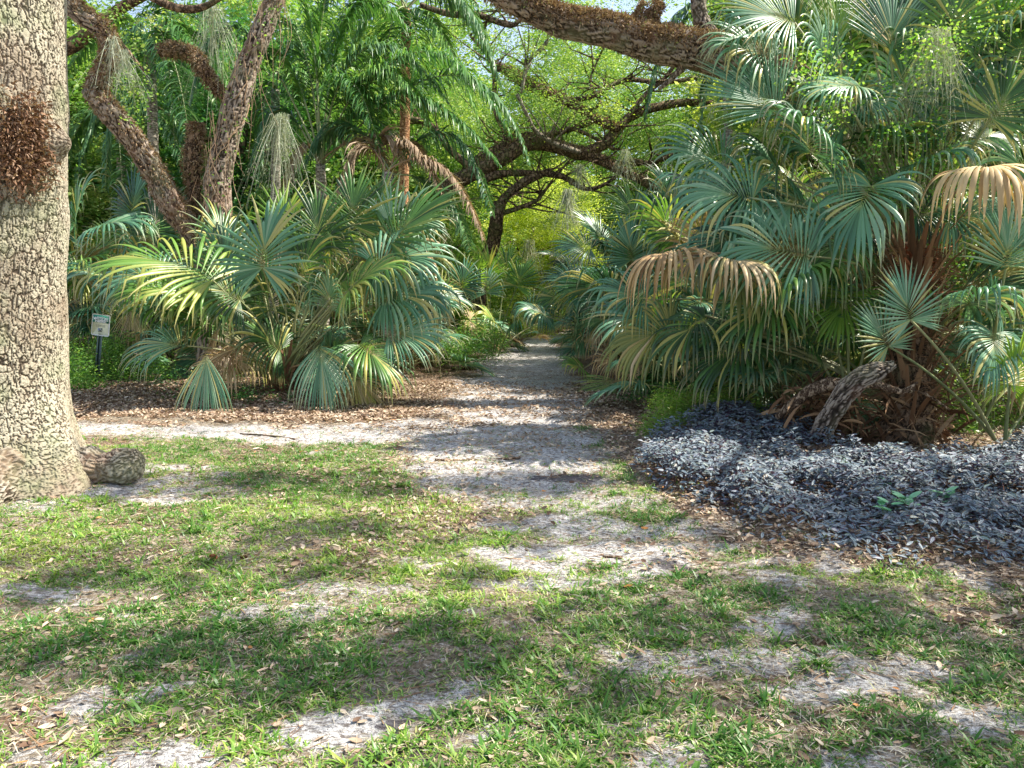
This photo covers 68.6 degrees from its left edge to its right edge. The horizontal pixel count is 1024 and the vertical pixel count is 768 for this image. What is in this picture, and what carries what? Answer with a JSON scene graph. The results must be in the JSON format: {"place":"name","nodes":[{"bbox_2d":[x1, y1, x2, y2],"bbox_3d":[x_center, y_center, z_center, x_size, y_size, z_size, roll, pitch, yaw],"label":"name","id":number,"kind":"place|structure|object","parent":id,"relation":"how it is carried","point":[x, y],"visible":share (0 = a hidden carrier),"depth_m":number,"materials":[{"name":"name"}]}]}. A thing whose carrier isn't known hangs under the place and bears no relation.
{"place":"outdoors","nodes":[
{"label":"outdoors","id":0,"kind":"place"},
{"bbox_2d":[73,0,800,207],"label":"sky","id":1,"kind":"structure","parent":0,"point":[671,12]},
{"bbox_2d":[0,322,1023,767],"bbox_3d":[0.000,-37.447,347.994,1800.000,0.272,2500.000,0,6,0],"label":"ground","id":2,"kind":"structure","parent":0,"point":[334,730],"depth_m":4.07,"materials":[{"name":"sand"}]},
{"bbox_2d":[0,0,145,506],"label":"oak tree","id":3,"kind":"object","parent":2,"relation":"on","point":[46,450],"visible":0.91,"depth_m":6.15,"materials":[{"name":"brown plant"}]},
{"bbox_2d":[0,80,67,205],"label":"resurrection fern","id":4,"kind":"object","parent":3,"relation":"attached to","point":[27,133],"visible":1,"depth_m":5.91,"materials":[{"name":"plant"}]},
{"bbox_2d":[91,313,109,380],"bbox_3d":[-7.052,-0.482,12.892,0.389,1.459,0.047,0,6,0],"label":"park sign","id":5,"kind":"object","parent":2,"relation":"on","point":[100,326],"visible":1,"depth_m":12.82,"materials":[{"name":"metal"}]},
{"bbox_2d":[67,0,165,314],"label":"leafy tree","id":6,"kind":"object","parent":2,"relation":"on","point":[68,34],"visible":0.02,"depth_m":20.81,"materials":[{"name":"green plant"}]},
{"bbox_2d":[67,233,170,353],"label":"palmetto","id":7,"kind":"object","parent":2,"relation":"on","point":[99,250],"visible":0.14,"depth_m":14.84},
{"bbox_2d":[67,165,186,359],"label":"palmetto","id":8,"kind":"object","parent":2,"relation":"on","point":[130,219],"visible":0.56,"depth_m":13.94,"materials":[{"name":"plant"}]},
{"bbox_2d":[69,327,188,392],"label":"leafy shrub","id":9,"kind":"object","parent":2,"relation":"on","point":[76,359],"visible":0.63,"depth_m":13.22,"materials":[{"name":"plant"}]},
{"bbox_2d":[69,214,188,357],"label":"palmetto","id":10,"kind":"object","parent":2,"relation":"on","point":[149,240],"visible":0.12,"depth_m":16.63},
{"bbox_2d":[68,93,204,350],"bbox_3d":[-10.420,-4.179,20.253,4.547,7.120,2.019,0,6,0],"label":"queen palm","id":11,"kind":"object","parent":2,"relation":"on","point":[92,127],"visible":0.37,"depth_m":19.98,"materials":[{"name":"green plant"}]},
{"bbox_2d":[67,0,211,341],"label":"leafy tree","id":12,"kind":"object","parent":2,"relation":"on","point":[73,84],"visible":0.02,"depth_m":21.43,"materials":[{"name":"green plant"}]},
{"bbox_2d":[67,3,217,343],"bbox_3d":[-12.244,-6.314,23.229,8.210,10.880,10.339,-3,7,-24],"label":"leafy tree","id":13,"kind":"object","parent":2,"relation":"on","point":[93,196],"visible":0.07,"depth_m":20.99,"materials":[{"name":"green plant"}]},
{"bbox_2d":[69,263,240,380],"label":"palmetto","id":14,"kind":"object","parent":2,"relation":"on","point":[167,359],"visible":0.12,"depth_m":14.02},
{"bbox_2d":[67,0,244,351],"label":"queen palm","id":15,"kind":"object","parent":2,"relation":"on","point":[149,52],"visible":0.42,"depth_m":16.71,"materials":[{"name":"green plant"}]},
{"bbox_2d":[67,0,285,378],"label":"oak tree","id":16,"kind":"object","parent":2,"relation":"on","point":[80,39],"visible":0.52,"depth_m":12.99,"materials":[{"name":"brown plant"}]},
{"bbox_2d":[70,36,146,103],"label":"spanish moss","id":17,"kind":"object","parent":16,"relation":"hanging from","point":[113,46],"visible":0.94,"depth_m":11.87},
{"bbox_2d":[90,0,161,129],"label":"moss","id":18,"kind":"object","parent":16,"relation":"hanging from","point":[130,83],"visible":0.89,"depth_m":12.11,"materials":[{"name":"green plant"}]},
{"bbox_2d":[103,48,158,107],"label":"spanish moss","id":19,"kind":"object","parent":16,"relation":"hanging from","point":[123,51],"visible":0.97,"depth_m":11.91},
{"bbox_2d":[67,0,200,252],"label":"resurrection fern","id":20,"kind":"object","parent":16,"relation":"attached to","point":[117,102],"visible":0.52,"depth_m":12.31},
{"bbox_2d":[154,38,225,102],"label":"resurrection fern","id":21,"kind":"object","parent":16,"relation":"attached to","point":[206,60],"visible":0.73,"depth_m":12.98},
{"bbox_2d":[178,120,206,217],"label":"resurrection fern","id":22,"kind":"object","parent":16,"relation":"attached to","point":[189,125],"visible":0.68,"depth_m":13.15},
{"bbox_2d":[164,4,266,125],"bbox_3d":[-5.528,-5.750,13.461,1.796,2.140,1.859,0,6,0],"label":"spanish moss","id":23,"kind":"object","parent":16,"relation":"hanging from","point":[214,26],"visible":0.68,"depth_m":13.39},
{"bbox_2d":[190,0,291,299],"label":"woody vine","id":24,"kind":"object","parent":16,"relation":"attached to","point":[253,99],"visible":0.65,"depth_m":12.93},
{"bbox_2d":[235,112,332,206],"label":"spanish moss","id":25,"kind":"object","parent":16,"relation":"hanging from","point":[279,119],"visible":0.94,"depth_m":14.02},
{"bbox_2d":[68,6,297,344],"bbox_3d":[-11.329,-6.928,25.059,8.841,11.717,11.134,4,8,32],"label":"leafy tree","id":26,"kind":"object","parent":2,"relation":"on","point":[75,168],"visible":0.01,"depth_m":22.45,"materials":[{"name":"green plant"}]},
{"bbox_2d":[68,0,429,346],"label":"leafy tree","id":27,"kind":"object","parent":2,"relation":"on","point":[239,181],"visible":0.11,"depth_m":21.70,"materials":[{"name":"green plant"}]},
{"bbox_2d":[171,275,348,374],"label":"palmetto","id":28,"kind":"object","parent":2,"relation":"on","point":[187,361],"visible":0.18,"depth_m":14.40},
{"bbox_2d":[128,357,409,404],"bbox_3d":[-4.217,-0.179,12.425,4.860,0.806,2.524,0,6,0],"label":"leafy shrub","id":29,"kind":"object","parent":2,"relation":"on","point":[233,394],"visible":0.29,"depth_m":11.94,"materials":[{"name":"green plant"}]},
{"bbox_2d":[164,203,374,351],"bbox_3d":[-5.124,-2.037,16.777,5.190,3.767,5.431,-3,7,-24],"label":"palmetto","id":30,"kind":"object","parent":2,"relation":"on","point":[341,329],"visible":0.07,"depth_m":16.22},
{"bbox_2d":[72,158,472,411],"bbox_3d":[-3.735,-1.421,12.029,6.307,4.604,3.747,0,6,0],"label":"palmetto","id":31,"kind":"object","parent":2,"relation":"on","point":[408,257],"visible":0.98,"depth_m":11.58,"materials":[{"name":"plant"}]},
{"bbox_2d":[220,213,462,382],"bbox_3d":[-3.366,-1.545,13.947,5.050,3.346,2.637,0,6,0],"label":"dead leaf skirt","id":32,"kind":"object","parent":31,"relation":"hanging from","point":[370,312],"visible":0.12,"depth_m":13.76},
{"bbox_2d":[140,0,450,327],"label":"leafy tree","id":33,"kind":"object","parent":2,"relation":"on","point":[240,3],"visible":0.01,"depth_m":30.97,"materials":[{"name":"green plant"}]},
{"bbox_2d":[248,37,346,347],"bbox_3d":[-5.621,-4.666,19.366,3.489,8.282,1.709,0,6,0],"label":"queen palm","id":34,"kind":"object","parent":2,"relation":"on","point":[275,96],"visible":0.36,"depth_m":18.88,"materials":[{"name":"green plant"}]},
{"bbox_2d":[178,0,461,343],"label":"leafy tree","id":35,"kind":"object","parent":2,"relation":"on","point":[330,172],"visible":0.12,"depth_m":22.64,"materials":[{"name":"green plant"}]},
{"bbox_2d":[189,0,530,353],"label":"queen palm","id":36,"kind":"object","parent":2,"relation":"on","point":[356,88],"visible":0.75,"depth_m":15.18,"materials":[{"name":"green plant"}]},
{"bbox_2d":[264,216,476,356],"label":"palmetto","id":37,"kind":"object","parent":2,"relation":"on","point":[463,300],"visible":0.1,"depth_m":16.42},
{"bbox_2d":[246,0,542,337],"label":"leafy tree","id":38,"kind":"object","parent":2,"relation":"on","point":[433,150],"visible":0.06,"depth_m":24.73,"materials":[{"name":"green plant"}]},
{"bbox_2d":[516,238,543,283],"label":"spanish moss","id":39,"kind":"object","parent":38,"relation":"hanging from","point":[527,247],"visible":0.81,"depth_m":26.64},
{"bbox_2d":[276,217,518,343],"bbox_3d":[-2.813,-2.493,19.865,5.924,4.109,5.662,2,7,14],"label":"palmetto","id":40,"kind":"object","parent":2,"relation":"on","point":[474,319],"visible":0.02,"depth_m":19.48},
{"bbox_2d":[303,119,494,373],"bbox_3d":[-2.264,-2.621,14.986,3.868,5.190,1.638,0,6,0],"label":"queen palm","id":41,"kind":"object","parent":2,"relation":"on","point":[359,148],"visible":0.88,"depth_m":14.67,"materials":[{"name":"brown plant"}]},
{"bbox_2d":[305,273,498,377],"bbox_3d":[-2.210,-1.173,15.865,3.969,2.563,3.571,5,8,41],"label":"leafy shrub","id":42,"kind":"object","parent":2,"relation":"on","point":[481,367],"visible":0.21,"depth_m":15.76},
{"bbox_2d":[299,0,505,356],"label":"queen palm","id":43,"kind":"object","parent":2,"relation":"on","point":[466,12],"visible":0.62,"depth_m":16.77,"materials":[{"name":"green plant"}]},
{"bbox_2d":[336,0,516,210],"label":"leafy tree","id":44,"kind":"object","parent":2,"relation":"on","point":[486,76],"visible":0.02,"depth_m":36.70,"materials":[{"name":"green plant"}]},
{"bbox_2d":[344,67,535,328],"bbox_3d":[-3.321,-7.172,29.069,8.525,11.299,10.736,4,8,32],"label":"leafy tree","id":45,"kind":"object","parent":2,"relation":"on","point":[496,300],"visible":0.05,"depth_m":28.40,"materials":[{"name":"green plant"}]},
{"bbox_2d":[397,305,486,365],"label":"palmetto","id":46,"kind":"object","parent":2,"relation":"on","point":[457,317],"visible":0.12,"depth_m":18.21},
{"bbox_2d":[434,301,507,356],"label":"palmetto","id":47,"kind":"object","parent":2,"relation":"on","point":[478,315],"visible":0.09,"depth_m":20.88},
{"bbox_2d":[428,311,514,372],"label":"leafy shrub","id":48,"kind":"object","parent":2,"relation":"on","point":[478,346],"visible":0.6,"depth_m":17.14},
{"bbox_2d":[435,457,520,460],"bbox_3d":[-0.345,0.767,7.616,0.872,0.062,0.131,0,6,-2],"label":"fallen stick","id":49,"kind":"object","parent":2,"relation":"on","point":[508,458],"visible":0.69,"depth_m":7.58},
{"bbox_2d":[422,156,552,308],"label":"leafy tree","id":50,"kind":"object","parent":2,"relation":"on","point":[528,230],"visible":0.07,"depth_m":35.29,"materials":[{"name":"green plant"}]},
{"bbox_2d":[426,61,558,277],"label":"leafy tree","id":51,"kind":"object","parent":2,"relation":"on","point":[486,111],"depth_m":50.39,"materials":[{"name":"green plant"}]},
{"bbox_2d":[436,241,564,356],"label":"palmetto","id":52,"kind":"object","parent":2,"relation":"on","point":[480,273],"visible":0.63,"depth_m":19.88,"materials":[{"name":"plant"}]},
{"bbox_2d":[472,303,528,351],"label":"palmetto","id":53,"kind":"object","parent":2,"relation":"on","point":[495,315],"visible":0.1,"depth_m":23.36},
{"bbox_2d":[0,364,1023,767],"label":"leaf litter","id":54,"kind":"object","parent":2,"relation":"on","point":[270,408],"visible":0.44,"depth_m":7.39,"materials":[{"name":"plant"}]},
{"bbox_2d":[0,414,1023,767],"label":"dry straw","id":55,"kind":"object","parent":2,"relation":"on","point":[1010,634],"visible":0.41,"depth_m":3.63,"materials":[{"name":"plant"}]},
{"bbox_2d":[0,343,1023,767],"bbox_3d":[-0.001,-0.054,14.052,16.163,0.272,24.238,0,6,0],"label":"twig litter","id":56,"kind":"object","parent":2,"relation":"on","point":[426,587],"visible":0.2,"depth_m":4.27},
{"bbox_2d":[493,312,553,346],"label":"palmetto","id":57,"kind":"object","parent":2,"relation":"on","point":[525,331],"visible":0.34,"depth_m":25.34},
{"bbox_2d":[459,176,594,331],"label":"leafy tree","id":58,"kind":"object","parent":2,"relation":"on","point":[540,224],"visible":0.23,"depth_m":34.68,"materials":[{"name":"green plant"}]},
{"bbox_2d":[494,283,571,338],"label":"leafy shrub","id":59,"kind":"object","parent":2,"relation":"on","point":[512,302],"visible":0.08,"depth_m":31.89,"materials":[{"name":"green plant"}]},
{"bbox_2d":[519,715,555,728],"bbox_3d":[0.103,1.300,2.889,0.149,0.030,0.073,-1,6,-8],"label":"fallen stick","id":60,"kind":"object","parent":2,"relation":"on","point":[531,724],"visible":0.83,"depth_m":2.87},
{"bbox_2d":[334,0,768,347],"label":"oak tree","id":61,"kind":"object","parent":2,"relation":"on","point":[491,171],"visible":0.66,"depth_m":23.32,"materials":[{"name":"green plant"}]},
{"bbox_2d":[441,132,660,190],"bbox_3d":[1.345,-6.695,23.321,7.464,2.286,0.915,0,6,3],"label":"resurrection fern","id":62,"kind":"object","parent":61,"relation":"attached to","point":[577,145],"visible":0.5,"depth_m":23.16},
{"bbox_2d":[490,59,619,131],"bbox_3d":[1.404,-8.854,23.142,4.167,2.310,0.643,0,6,0],"label":"resurrection fern","id":63,"kind":"object","parent":61,"relation":"attached to","point":[581,106],"visible":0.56,"depth_m":23.05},
{"bbox_2d":[532,188,589,243],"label":"spanish moss","id":64,"kind":"object","parent":61,"relation":"hanging from","point":[566,193],"visible":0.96,"depth_m":21.53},
{"bbox_2d":[567,164,595,201],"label":"spanish moss","id":65,"kind":"object","parent":61,"relation":"hanging from","point":[579,174],"visible":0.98,"depth_m":22.46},
{"bbox_2d":[607,148,638,188],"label":"spanish moss","id":66,"kind":"object","parent":61,"relation":"hanging from","point":[624,156],"visible":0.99,"depth_m":21.41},
{"bbox_2d":[483,74,635,300],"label":"leafy tree","id":67,"kind":"object","parent":2,"relation":"on","point":[516,114],"visible":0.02,"depth_m":45.83,"materials":[{"name":"green plant"}]},
{"bbox_2d":[518,158,624,329],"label":"leafy tree","id":68,"kind":"object","parent":2,"relation":"on","point":[579,226],"visible":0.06,"depth_m":37.84,"materials":[{"name":"green plant"}]},
{"bbox_2d":[537,283,605,355],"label":"palmetto","id":69,"kind":"object","parent":2,"relation":"on","point":[555,341],"visible":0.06,"depth_m":23.37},
{"bbox_2d":[501,0,695,238],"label":"leafy tree","id":70,"kind":"object","parent":2,"relation":"on","point":[526,33],"visible":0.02,"depth_m":49.81,"materials":[{"name":"green plant"}]},
{"bbox_2d":[554,281,649,360],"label":"palmetto","id":71,"kind":"object","parent":2,"relation":"on","point":[569,348],"visible":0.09,"depth_m":18.97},
{"bbox_2d":[510,158,698,395],"bbox_3d":[1.957,-2.141,14.673,3.761,5.098,4.916,2,7,16],"label":"palmetto","id":72,"kind":"object","parent":2,"relation":"on","point":[623,241],"visible":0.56,"depth_m":14.81,"materials":[{"name":"plant"}]},
{"bbox_2d":[548,211,714,358],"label":"palmetto","id":73,"kind":"object","parent":2,"relation":"on","point":[558,322],"visible":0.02,"depth_m":16.65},
{"bbox_2d":[581,84,713,285],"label":"leafy tree","id":74,"kind":"object","parent":2,"relation":"on","point":[639,169],"visible":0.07,"depth_m":29.01,"materials":[{"name":"green plant"}]},
{"bbox_2d":[610,361,776,407],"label":"leafy shrub","id":75,"kind":"object","parent":2,"relation":"on","point":[631,396],"visible":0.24,"depth_m":11.77,"materials":[{"name":"green plant"}]},
{"bbox_2d":[582,271,815,417],"bbox_3d":[2.702,-0.537,10.828,3.393,2.434,3.770,3,7,25],"label":"palmetto","id":76,"kind":"object","parent":2,"relation":"on","point":[611,387],"visible":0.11,"depth_m":10.67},
{"bbox_2d":[630,379,773,439],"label":"leafy shrub","id":77,"kind":"object","parent":2,"relation":"on","point":[672,408],"visible":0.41,"depth_m":9.05,"materials":[{"name":"green plant"}]},
{"bbox_2d":[618,52,799,276],"bbox_3d":[9.438,-8.592,32.604,10.104,13.391,12.725,5,8,41],"label":"leafy tree","id":78,"kind":"object","parent":2,"relation":"on","point":[673,137],"depth_m":30.90,"materials":[{"name":"green plant"}]},
{"bbox_2d":[545,165,884,368],"bbox_3d":[3.626,-1.723,13.165,5.677,3.938,5.426,-1,6,-9],"label":"palmetto","id":79,"kind":"object","parent":2,"relation":"on","point":[652,216],"visible":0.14,"depth_m":13.05,"materials":[{"name":"plant"}]},
{"bbox_2d":[642,0,798,230],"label":"queen palm","id":80,"kind":"object","parent":2,"relation":"on","point":[683,15],"visible":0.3,"depth_m":17.86,"materials":[{"name":"green plant"}]},
{"bbox_2d":[658,0,811,165],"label":"leafy tree","id":81,"kind":"object","parent":2,"relation":"on","point":[690,82],"depth_m":31.82,"materials":[{"name":"green plant"}]},
{"bbox_2d":[490,0,1001,386],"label":"oak tree","id":82,"kind":"object","parent":2,"relation":"on","point":[594,36],"visible":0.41,"depth_m":11.44,"materials":[{"name":"brown plant"}]},
{"bbox_2d":[632,0,665,21],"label":"resurrection fern","id":83,"kind":"object","parent":82,"relation":"attached to","point":[659,5],"visible":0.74,"depth_m":11.50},
{"bbox_2d":[483,0,879,156],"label":"resurrection fern","id":84,"kind":"object","parent":82,"relation":"attached to","point":[593,12],"visible":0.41,"depth_m":11.37,"materials":[{"name":"plant"}]},
{"bbox_2d":[679,15,825,300],"bbox_3d":[9.100,-6.304,23.140,8.210,10.880,10.339,4,8,32],"label":"leafy tree","id":85,"kind":"object","parent":2,"relation":"on","point":[718,135],"visible":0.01,"depth_m":23.52,"materials":[{"name":"green plant"}]},
{"bbox_2d":[668,274,888,434],"bbox_3d":[3.789,-0.367,10.005,3.572,2.306,3.214,-1,7,-11],"label":"palmetto","id":86,"kind":"object","parent":2,"relation":"on","point":[795,361],"visible":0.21,"depth_m":9.63,"materials":[{"name":"plant"}]},
{"bbox_2d":[604,160,959,388],"bbox_3d":[4.253,-1.662,12.247,5.662,4.109,5.924,2,7,18],"label":"palmetto","id":87,"kind":"object","parent":2,"relation":"on","point":[672,281],"visible":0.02,"depth_m":11.30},
{"bbox_2d":[579,0,1023,447],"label":"cabbage palm","id":88,"kind":"object","parent":2,"relation":"on","point":[910,337],"visible":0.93,"depth_m":8.22,"materials":[{"name":"green plant"}]},
{"bbox_2d":[774,31,866,181],"bbox_3d":[3.265,-2.946,7.891,1.153,1.694,1.210,0,6,0],"label":"grape vine","id":89,"kind":"object","parent":88,"relation":"attached to","point":[804,70],"visible":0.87,"depth_m":7.80,"materials":[{"name":"green plant"}]},
{"bbox_2d":[735,75,1023,306],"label":"vine","id":90,"kind":"object","parent":88,"relation":"hanging from","point":[808,157],"visible":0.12,"depth_m":9.35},
{"bbox_2d":[852,68,991,321],"bbox_3d":[4.541,-2.023,8.241,1.782,2.834,1.212,0,6,0],"label":"grape vine","id":91,"kind":"object","parent":88,"relation":"attached to","point":[878,144],"visible":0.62,"depth_m":8.17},
{"bbox_2d":[862,25,986,138],"bbox_3d":[4.418,-3.185,8.038,1.230,1.241,1.225,5,8,37],"label":"spanish moss","id":92,"kind":"object","parent":88,"relation":"hanging from","point":[938,44],"visible":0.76,"depth_m":7.96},
{"bbox_2d":[886,0,1023,110],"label":"grape vine","id":93,"kind":"object","parent":88,"relation":"attached to","point":[934,65],"visible":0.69,"depth_m":7.82,"materials":[{"name":"green plant"}]},
{"bbox_2d":[932,70,1020,163],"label":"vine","id":94,"kind":"object","parent":88,"relation":"hanging from","point":[986,78],"visible":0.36,"depth_m":8.25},
{"bbox_2d":[753,276,891,422],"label":"palmetto","id":95,"kind":"object","parent":2,"relation":"on","point":[827,305],"visible":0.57,"depth_m":8.46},
{"bbox_2d":[628,400,1023,567],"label":"striped ground cover","id":96,"kind":"object","parent":2,"relation":"on","point":[707,445],"visible":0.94,"depth_m":6.05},
{"bbox_2d":[637,155,1023,404],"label":"palmetto","id":97,"kind":"object","parent":2,"relation":"on","point":[1017,285],"visible":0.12,"depth_m":9.07,"materials":[{"name":"plant"}]},
{"bbox_2d":[663,0,1017,314],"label":"leafy tree","id":98,"kind":"object","parent":2,"relation":"on","point":[696,118],"visible":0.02,"depth_m":19.44,"materials":[{"name":"green plant"}]},
{"bbox_2d":[679,0,1023,353],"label":"leafy tree","id":99,"kind":"object","parent":2,"relation":"on","point":[756,132],"visible":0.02,"depth_m":16.56,"materials":[{"name":"green plant"}]},
{"bbox_2d":[768,360,950,447],"bbox_3d":[3.683,0.277,8.204,1.076,1.144,1.648,-5,8,-37],"label":"fallen log","id":100,"kind":"object","parent":2,"relation":"on","point":[850,388],"visible":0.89,"depth_m":7.87,"materials":[{"name":"wood"}]},
{"bbox_2d":[710,137,1023,403],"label":"palmetto","id":101,"kind":"object","parent":2,"relation":"on","point":[946,353],"visible":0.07,"depth_m":10.07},
{"bbox_2d":[754,367,988,447],"bbox_3d":[4.052,0.394,8.529,2.793,1.302,1.347,0,6,0],"label":"palm debris","id":102,"kind":"object","parent":2,"relation":"on","point":[941,428],"visible":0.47,"depth_m":8.25,"materials":[{"name":"plant"}]},
{"bbox_2d":[872,497,903,515],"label":"seedling","id":103,"kind":"object","parent":2,"relation":"on","point":[881,501],"visible":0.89,"depth_m":5.22,"materials":[{"name":"teal plant"}]},
{"bbox_2d":[781,1,1023,365],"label":"leafy tree","id":104,"kind":"object","parent":2,"relation":"on","point":[969,362],"depth_m":14.75,"materials":[{"name":"green plant"}]},
{"bbox_2d":[892,491,921,508],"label":"seedling","id":105,"kind":"object","parent":2,"relation":"on","point":[908,499],"visible":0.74,"depth_m":5.34,"materials":[{"name":"teal plant"}]},
{"bbox_2d":[800,161,1023,420],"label":"palmetto","id":106,"kind":"object","parent":2,"relation":"on","point":[956,286],"visible":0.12,"depth_m":9.37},
{"bbox_2d":[821,3,1023,362],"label":"leafy tree","id":107,"kind":"object","parent":2,"relation":"on","point":[988,164],"visible":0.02,"depth_m":14.96,"materials":[{"name":"green plant"}]},
{"bbox_2d":[929,486,957,505],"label":"seedling","id":108,"kind":"object","parent":2,"relation":"on","point":[953,488],"visible":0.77,"depth_m":5.41,"materials":[{"name":"teal plant"}]},
{"bbox_2d":[933,311,1023,435],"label":"leafy shrub","id":109,"kind":"object","parent":2,"relation":"on","point":[995,421],"visible":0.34,"depth_m":9.32,"materials":[{"name":"green plant"}]},
{"bbox_2d":[0,423,1023,767],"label":"grass","id":110,"kind":"structure","parent":0,"point":[562,741],"depth_m":3.57,"materials":[{"name":"plant"}]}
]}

